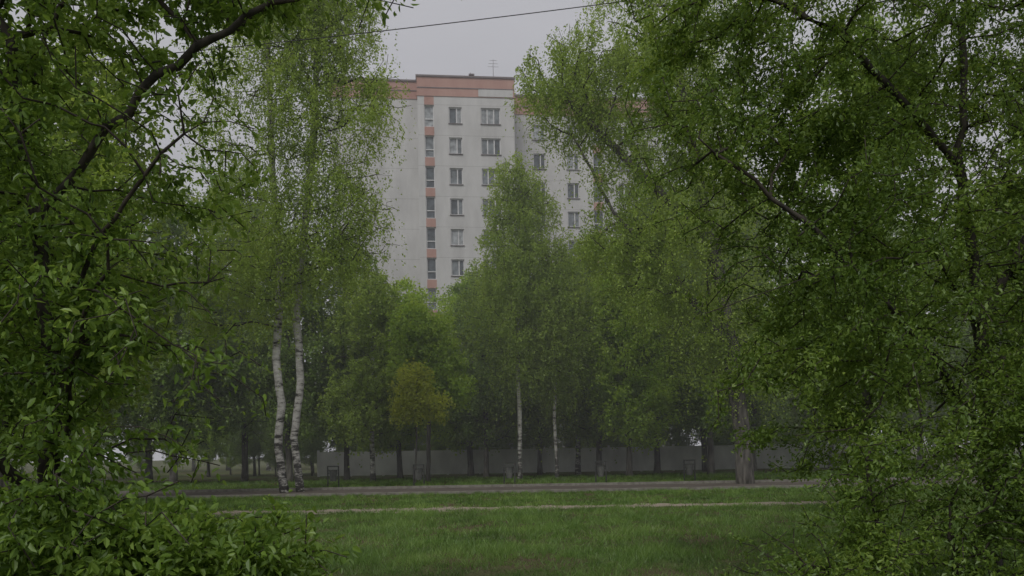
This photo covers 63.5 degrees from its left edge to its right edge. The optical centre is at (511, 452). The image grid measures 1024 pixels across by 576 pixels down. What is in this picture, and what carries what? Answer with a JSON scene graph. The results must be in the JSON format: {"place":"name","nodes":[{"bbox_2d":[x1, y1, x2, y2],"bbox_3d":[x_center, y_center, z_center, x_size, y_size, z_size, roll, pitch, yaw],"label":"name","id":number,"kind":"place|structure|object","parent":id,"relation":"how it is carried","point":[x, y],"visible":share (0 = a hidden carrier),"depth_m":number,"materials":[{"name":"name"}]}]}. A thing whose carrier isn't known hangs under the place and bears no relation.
{"place":"outdoors","nodes":[
{"label":"outdoors","id":0,"kind":"place"},
{"bbox_2d":[76,0,628,62],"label":"overhead cable","id":1,"kind":"object","parent":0,"point":[395,29],"visible":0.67,"depth_m":19.99,"materials":[{"name":"metal"}]},
{"bbox_2d":[329,78,422,450],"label":"end section walls","id":2,"kind":"structure","parent":0,"point":[405,180],"depth_m":76.29,"materials":[{"name":"paint"}]},
{"bbox_2d":[1,0,1023,462],"label":"sky","id":3,"kind":"structure","parent":0,"point":[461,48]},
{"bbox_2d":[16,446,1023,575],"bbox_3d":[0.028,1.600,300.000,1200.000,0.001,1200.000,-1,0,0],"label":"ground","id":4,"kind":"structure","parent":0,"point":[184,470],"depth_m":18.73,"materials":[{"name":"green plant"}]},
{"bbox_2d":[0,88,85,458],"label":"linden tree","id":5,"kind":"object","parent":4,"relation":"on","point":[47,136],"depth_m":22.91,"materials":[{"name":"green plant"}]},
{"bbox_2d":[0,20,141,502],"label":"linden tree","id":6,"kind":"object","parent":4,"relation":"on","point":[12,412],"visible":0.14,"depth_m":16.90,"materials":[{"name":"green plant"}]},
{"bbox_2d":[10,32,195,490],"bbox_3d":[-16.124,-7.072,31.082,8.050,17.912,8.599,-1,0,-29],"label":"birch tree","id":7,"kind":"object","parent":4,"relation":"on","point":[108,77],"visible":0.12,"depth_m":31.10,"materials":[{"name":"green plant"}]},
{"bbox_2d":[0,471,361,575],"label":"shrub","id":8,"kind":"object","parent":4,"relation":"on","point":[264,558],"visible":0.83,"depth_m":4.60,"materials":[{"name":"green plant"}]},
{"bbox_2d":[108,165,264,484],"bbox_3d":[-20.535,-7.691,50.145,9.921,19.304,10.427,-1,0,-44],"label":"linden tree","id":9,"kind":"object","parent":4,"relation":"on","point":[154,398],"visible":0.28,"depth_m":49.26,"materials":[{"name":"green plant"}]},
{"bbox_2d":[0,0,418,575],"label":"cherry tree","id":10,"kind":"object","parent":4,"relation":"on","point":[42,278],"visible":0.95,"depth_m":5.30,"materials":[{"name":"green plant"}]},
{"bbox_2d":[174,159,316,481],"bbox_3d":[-17.702,-8.724,53.750,8.962,21.280,9.504,-1,0,37],"label":"linden tree","id":11,"kind":"object","parent":4,"relation":"on","point":[245,468],"visible":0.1,"depth_m":52.84,"materials":[{"name":"green plant"}]},
{"bbox_2d":[151,0,397,492],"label":"birch tree","id":12,"kind":"object","parent":4,"relation":"on","point":[277,244],"visible":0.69,"depth_m":36.24,"materials":[{"name":"green plant"}]},
{"bbox_2d":[224,224,348,481],"bbox_3d":[-14.163,-6.241,52.062,7.379,16.178,7.731,-1,0,-36],"label":"linden tree","id":13,"kind":"object","parent":4,"relation":"on","point":[288,366],"visible":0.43,"depth_m":51.17,"materials":[{"name":"green plant"}]},
{"bbox_2d":[229,0,419,491],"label":"birch tree","id":14,"kind":"object","parent":4,"relation":"on","point":[339,176],"visible":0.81,"depth_m":35.71,"materials":[{"name":"green plant"}]},
{"bbox_2d":[327,466,338,486],"bbox_3d":[-9.080,1.209,42.000,0.452,1.100,0.481,-1,0,43],"label":"litter bin","id":15,"kind":"object","parent":4,"relation":"on","point":[332,474],"visible":0.94,"depth_m":41.93,"materials":[{"name":"metal"}]},
{"bbox_2d":[290,233,402,479],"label":"linden tree","id":16,"kind":"object","parent":4,"relation":"on","point":[346,459],"visible":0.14,"depth_m":53.91,"materials":[{"name":"green plant"}]},
{"bbox_2d":[314,268,407,480],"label":"tree","id":17,"kind":"object","parent":4,"relation":"on","point":[367,406],"visible":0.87,"depth_m":50.07,"materials":[{"name":"green plant"}]},
{"bbox_2d":[338,276,445,478],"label":"linden tree","id":18,"kind":"object","parent":4,"relation":"on","point":[398,444],"visible":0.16,"depth_m":55.41,"materials":[{"name":"green plant"}]},
{"bbox_2d":[413,464,424,485],"bbox_3d":[-4.731,1.133,42.000,0.481,1.100,0.452,-1,0,-30],"label":"litter bin","id":19,"kind":"object","parent":4,"relation":"on","point":[418,473],"visible":0.94,"depth_m":41.92,"materials":[{"name":"metal"}]},
{"bbox_2d":[385,358,455,482],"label":"young maple tree","id":20,"kind":"object","parent":4,"relation":"on","point":[415,385],"visible":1,"depth_m":44.66,"materials":[{"name":"green plant"}]},
{"bbox_2d":[377,297,480,481],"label":"maple tree","id":21,"kind":"object","parent":4,"relation":"on","point":[415,329],"visible":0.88,"depth_m":46.98,"materials":[{"name":"green plant"}]},
{"bbox_2d":[413,271,512,475],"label":"linden tree","id":22,"kind":"object","parent":4,"relation":"on","point":[451,431],"visible":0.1,"depth_m":59.32,"materials":[{"name":"green plant"}]},
{"bbox_2d":[415,74,515,449],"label":"section walls","id":23,"kind":"structure","parent":4,"relation":"on","point":[471,96],"depth_m":75.97,"materials":[{"name":"paint"}]},
{"bbox_2d":[425,107,500,449],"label":"section window glass","id":24,"kind":"object","parent":23,"relation":"attached to","point":[431,201],"visible":0.34,"depth_m":76.16,"materials":[{"name":"glass"}]},
{"bbox_2d":[424,105,502,446],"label":"section window frames","id":25,"kind":"structure","parent":23,"relation":"attached to","point":[458,214],"depth_m":76.07,"materials":[{"name":"paint"}]},
{"bbox_2d":[439,258,538,476],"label":"linden tree","id":26,"kind":"object","parent":4,"relation":"on","point":[478,404],"visible":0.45,"depth_m":56.14,"materials":[{"name":"green plant"}]},
{"bbox_2d":[503,463,515,483],"bbox_3d":[-0.132,1.052,42.000,0.481,1.100,0.452,-1,0,-38],"label":"litter bin","id":27,"kind":"object","parent":4,"relation":"on","point":[509,472],"visible":0.92,"depth_m":41.92,"materials":[{"name":"metal"}]},
{"bbox_2d":[9,170,1023,482],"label":"distant trees","id":28,"kind":"object","parent":4,"relation":"on","point":[229,448],"visible":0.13,"depth_m":67.10,"materials":[{"name":"green plant"}]},
{"bbox_2d":[455,152,592,478],"bbox_3d":[0.857,-8.123,49.369,8.413,19.417,7.646,-1,0,34],"label":"birch tree","id":29,"kind":"object","parent":4,"relation":"on","point":[513,277],"visible":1,"depth_m":48.20,"materials":[{"name":"green plant"}]},
{"bbox_2d":[499,322,572,474],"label":"linden tree","id":30,"kind":"object","parent":4,"relation":"on","point":[540,435],"visible":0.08,"depth_m":58.82,"materials":[{"name":"green plant"}]},
{"bbox_2d":[514,238,605,477],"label":"birch tree","id":31,"kind":"object","parent":4,"relation":"on","point":[596,329],"visible":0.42,"depth_m":49.46,"materials":[{"name":"green plant"}]},
{"bbox_2d":[534,256,616,474],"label":"birch tree","id":32,"kind":"object","parent":4,"relation":"on","point":[578,455],"visible":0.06,"depth_m":57.03,"materials":[{"name":"green plant"}]},
{"bbox_2d":[142,497,1013,516],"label":"footpath","id":33,"kind":"structure","parent":4,"relation":"on","point":[519,507],"depth_m":24.15,"materials":[{"name":"grey asphalt"}]},
{"bbox_2d":[541,226,653,475],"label":"linden tree","id":34,"kind":"object","parent":4,"relation":"on","point":[592,428],"visible":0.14,"depth_m":54.19,"materials":[{"name":"green plant"}]},
{"bbox_2d":[595,461,606,482],"bbox_3d":[4.518,0.971,42.000,0.452,1.100,0.481,-1,0,38],"label":"litter bin","id":35,"kind":"object","parent":4,"relation":"on","point":[601,469],"visible":0.96,"depth_m":41.92,"materials":[{"name":"metal"}]},
{"bbox_2d":[317,442,898,476],"bbox_3d":[7.429,0.445,64.060,45.000,2.050,0.220,-1,0,0],"label":"concrete fence","id":36,"kind":"object","parent":4,"relation":"on","point":[448,462],"visible":0.59,"depth_m":63.96,"materials":[{"name":"grey concrete"}]},
{"bbox_2d":[572,262,691,476],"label":"linden tree","id":37,"kind":"object","parent":4,"relation":"on","point":[637,419],"visible":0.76,"depth_m":49.90,"materials":[{"name":"green plant"}]},
{"bbox_2d":[597,159,703,473],"bbox_3d":[9.412,-9.197,55.916,8.860,21.280,9.438,-1,0,9],"label":"linden tree","id":38,"kind":"object","parent":4,"relation":"on","point":[657,465],"visible":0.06,"depth_m":55.74,"materials":[{"name":"green plant"}]},
{"bbox_2d":[497,0,830,483],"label":"willow tree","id":39,"kind":"object","parent":4,"relation":"on","point":[642,254],"visible":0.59,"depth_m":37.28,"materials":[{"name":"green plant"}]},
{"bbox_2d":[683,460,695,479],"bbox_3d":[9.017,0.893,42.000,0.481,1.100,0.452,-1,0,-44],"label":"litter bin","id":40,"kind":"object","parent":4,"relation":"on","point":[689,469],"visible":0.92,"depth_m":41.96,"materials":[{"name":"metal"}]},
{"bbox_2d":[648,195,774,473],"bbox_3d":[12.375,-7.474,52.104,8.149,17.718,8.421,-1,0,33],"label":"linden tree","id":41,"kind":"object","parent":4,"relation":"on","point":[700,400],"visible":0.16,"depth_m":51.31,"materials":[{"name":"green plant"}]},
{"bbox_2d":[661,174,764,471],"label":"linden tree","id":42,"kind":"object","parent":4,"relation":"on","point":[704,452],"visible":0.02,"depth_m":59.83,"materials":[{"name":"green plant"}]},
{"bbox_2d":[685,176,817,471],"bbox_3d":[15.945,-8.747,54.853,10.866,20.143,9.785,-1,0,-21],"label":"linden tree","id":43,"kind":"object","parent":4,"relation":"on","point":[767,414],"visible":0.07,"depth_m":53.36,"materials":[{"name":"green plant"}]},
{"bbox_2d":[614,0,1023,575],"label":"plum tree","id":44,"kind":"object","parent":4,"relation":"on","point":[863,199],"visible":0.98,"depth_m":8.88,"materials":[{"name":"green plant"}]},
{"bbox_2d":[710,347,1023,575],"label":"shrub","id":45,"kind":"object","parent":4,"relation":"on","point":[991,508],"visible":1,"depth_m":7.79,"materials":[{"name":"green plant"}]},
{"bbox_2d":[752,1,990,513],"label":"linden tree","id":46,"kind":"object","parent":4,"relation":"on","point":[915,287],"visible":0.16,"depth_m":18.58,"materials":[{"name":"green plant"}]},
{"bbox_2d":[957,71,1023,404],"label":"linden tree","id":47,"kind":"object","parent":4,"relation":"on","point":[1007,230],"visible":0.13,"depth_m":20.62,"materials":[{"name":"green plant"}]},
{"bbox_2d":[117,479,1000,496],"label":"road","id":48,"kind":"structure","parent":0,"point":[491,488],"depth_m":37.19,"materials":[{"name":"grey asphalt"}]},
{"bbox_2d":[115,476,1000,498],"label":"kerb","id":49,"kind":"structure","parent":48,"relation":"on","point":[485,491],"depth_m":39.00,"materials":[{"name":"concrete"}]},
{"bbox_2d":[514,94,666,447],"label":"wing section walls","id":50,"kind":"structure","parent":0,"point":[555,186],"depth_m":80.64,"materials":[{"name":"white concrete"}]},
{"bbox_2d":[532,125,636,446],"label":"wing section window frames","id":51,"kind":"structure","parent":50,"relation":"in","point":[572,184],"depth_m":80.87,"materials":[{"name":"white plastic"}]},
{"bbox_2d":[533,126,631,447],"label":"wing section window glass","id":52,"kind":"object","parent":51,"relation":"in","point":[570,186],"visible":0.1,"depth_m":80.96,"materials":[{"name":"grey glass"}]}
]}

